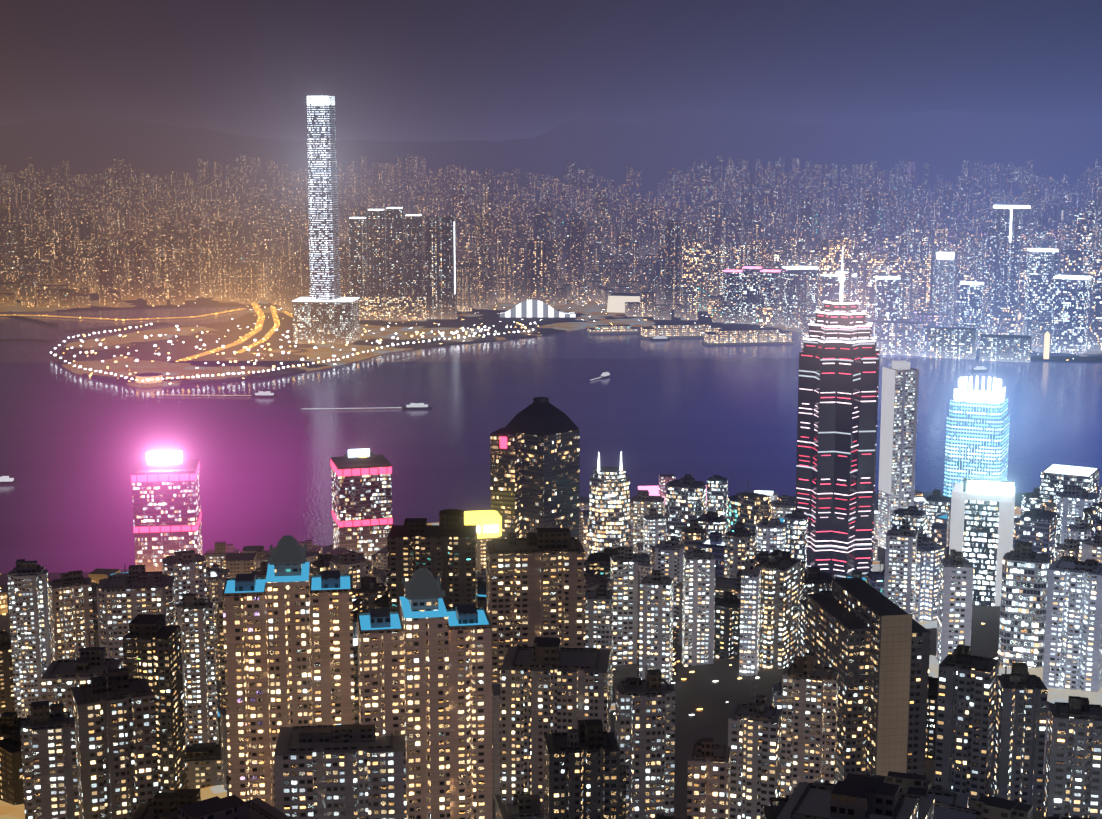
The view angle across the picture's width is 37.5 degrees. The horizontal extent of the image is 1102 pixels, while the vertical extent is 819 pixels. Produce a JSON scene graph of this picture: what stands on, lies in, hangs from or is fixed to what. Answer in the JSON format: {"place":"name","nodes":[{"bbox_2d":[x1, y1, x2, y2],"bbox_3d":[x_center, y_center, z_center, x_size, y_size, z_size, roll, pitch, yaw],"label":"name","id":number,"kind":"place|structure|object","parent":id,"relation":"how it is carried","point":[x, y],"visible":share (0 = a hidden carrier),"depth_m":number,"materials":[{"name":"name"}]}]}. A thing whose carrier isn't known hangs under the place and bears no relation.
{"place":"outdoors","nodes":[
{"label":"outdoors","id":0,"kind":"place"},
{"bbox_2d":[0,306,1101,573],"bbox_3d":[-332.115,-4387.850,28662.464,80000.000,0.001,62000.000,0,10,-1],"label":"harbour water","id":1,"kind":"structure","parent":0,"point":[74,448],"depth_m":2322.01,"materials":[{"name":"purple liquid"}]},
{"bbox_2d":[0,335,987,483],"bbox_3d":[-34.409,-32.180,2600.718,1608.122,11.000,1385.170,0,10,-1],"label":"boats","id":2,"kind":"object","parent":1,"relation":"on","point":[263,393],"visible":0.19,"depth_m":2556.03,"materials":[{"name":"grey"}]},
{"bbox_2d":[0,108,1101,218],"bbox_3d":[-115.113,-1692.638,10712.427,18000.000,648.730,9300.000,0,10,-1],"label":"hills","id":3,"kind":"structure","parent":0,"point":[946,143],"depth_m":9982.09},
{"bbox_2d":[0,238,1101,387],"bbox_3d":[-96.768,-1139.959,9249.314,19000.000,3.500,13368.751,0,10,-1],"label":"land","id":4,"kind":"structure","parent":0,"point":[593,313],"depth_m":3253.47,"materials":[{"name":"brown"}]},
{"bbox_2d":[0,313,221,349],"bbox_3d":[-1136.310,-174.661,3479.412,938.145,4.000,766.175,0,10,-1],"label":"breakwaters","id":5,"kind":"object","parent":4,"relation":"on","point":[101,329],"depth_m":3404.64,"materials":[{"name":"brown"}]},
{"bbox_2d":[0,303,535,385],"bbox_3d":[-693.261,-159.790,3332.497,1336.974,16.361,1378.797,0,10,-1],"label":"street lights","id":6,"kind":"object","parent":4,"relation":"on","point":[142,378],"depth_m":3212.53,"materials":[{"name":"grey"}]},
{"bbox_2d":[292,96,359,343],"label":"skyscraper","id":7,"kind":"structure","parent":4,"relation":"on","point":[325,312],"depth_m":3200.86,"materials":[{"name":"grey glass"}]},
{"bbox_2d":[345,207,456,319],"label":"apartment towers","id":8,"kind":"structure","parent":4,"relation":"on","point":[386,272],"depth_m":3612.37,"materials":[{"name":"grey concrete"}]},
{"bbox_2d":[0,154,1101,352],"bbox_3d":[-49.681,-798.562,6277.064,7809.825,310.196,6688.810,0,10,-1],"label":"distant city buildings","id":9,"kind":"structure","parent":4,"relation":"on","point":[246,241],"depth_m":5074.62,"materials":[{"name":"grey concrete"}]},
{"bbox_2d":[500,205,1090,361],"bbox_3d":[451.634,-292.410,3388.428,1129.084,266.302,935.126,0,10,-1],"label":"waterfront buildings","id":10,"kind":"structure","parent":4,"relation":"on","point":[1061,302],"depth_m":3214.08,"materials":[{"name":"grey"}]},
{"bbox_2d":[0,492,1101,818],"bbox_3d":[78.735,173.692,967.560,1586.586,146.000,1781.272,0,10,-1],"label":"ground","id":11,"kind":"structure","parent":0,"point":[708,696],"depth_m":900.53,"materials":[{"name":"grey"}]},
{"bbox_2d":[131,449,392,571],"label":"twin towers","id":12,"kind":"structure","parent":11,"relation":"on","point":[166,498],"depth_m":1518.06,"materials":[{"name":"grey"}]},
{"bbox_2d":[0,485,1101,818],"bbox_3d":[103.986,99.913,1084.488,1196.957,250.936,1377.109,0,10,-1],"label":"high-rise buildings","id":13,"kind":"structure","parent":11,"relation":"on","point":[788,583],"depth_m":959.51,"materials":[{"name":"grey concrete"}]},
{"bbox_2d":[204,397,1099,571],"bbox_3d":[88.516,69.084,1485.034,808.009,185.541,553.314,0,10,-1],"label":"buildings","id":14,"kind":"structure","parent":11,"relation":"on","point":[535,457],"depth_m":1391.67,"materials":[{"name":"grey concrete"}]},
{"bbox_2d":[795,246,879,578],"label":"skyscraper","id":15,"kind":"structure","parent":11,"relation":"on","point":[838,383],"depth_m":1333.31,"materials":[{"name":"black glass"}]},
{"bbox_2d":[877,361,1015,605],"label":"skyscrapers","id":16,"kind":"structure","parent":11,"relation":"on","point":[979,489],"depth_m":1580.79,"materials":[{"name":"glass"},{"name":"concrete"},{"name":"metal"}]},
{"bbox_2d":[0,0,1101,141],"label":"sky","id":17,"kind":"structure","parent":0,"point":[394,70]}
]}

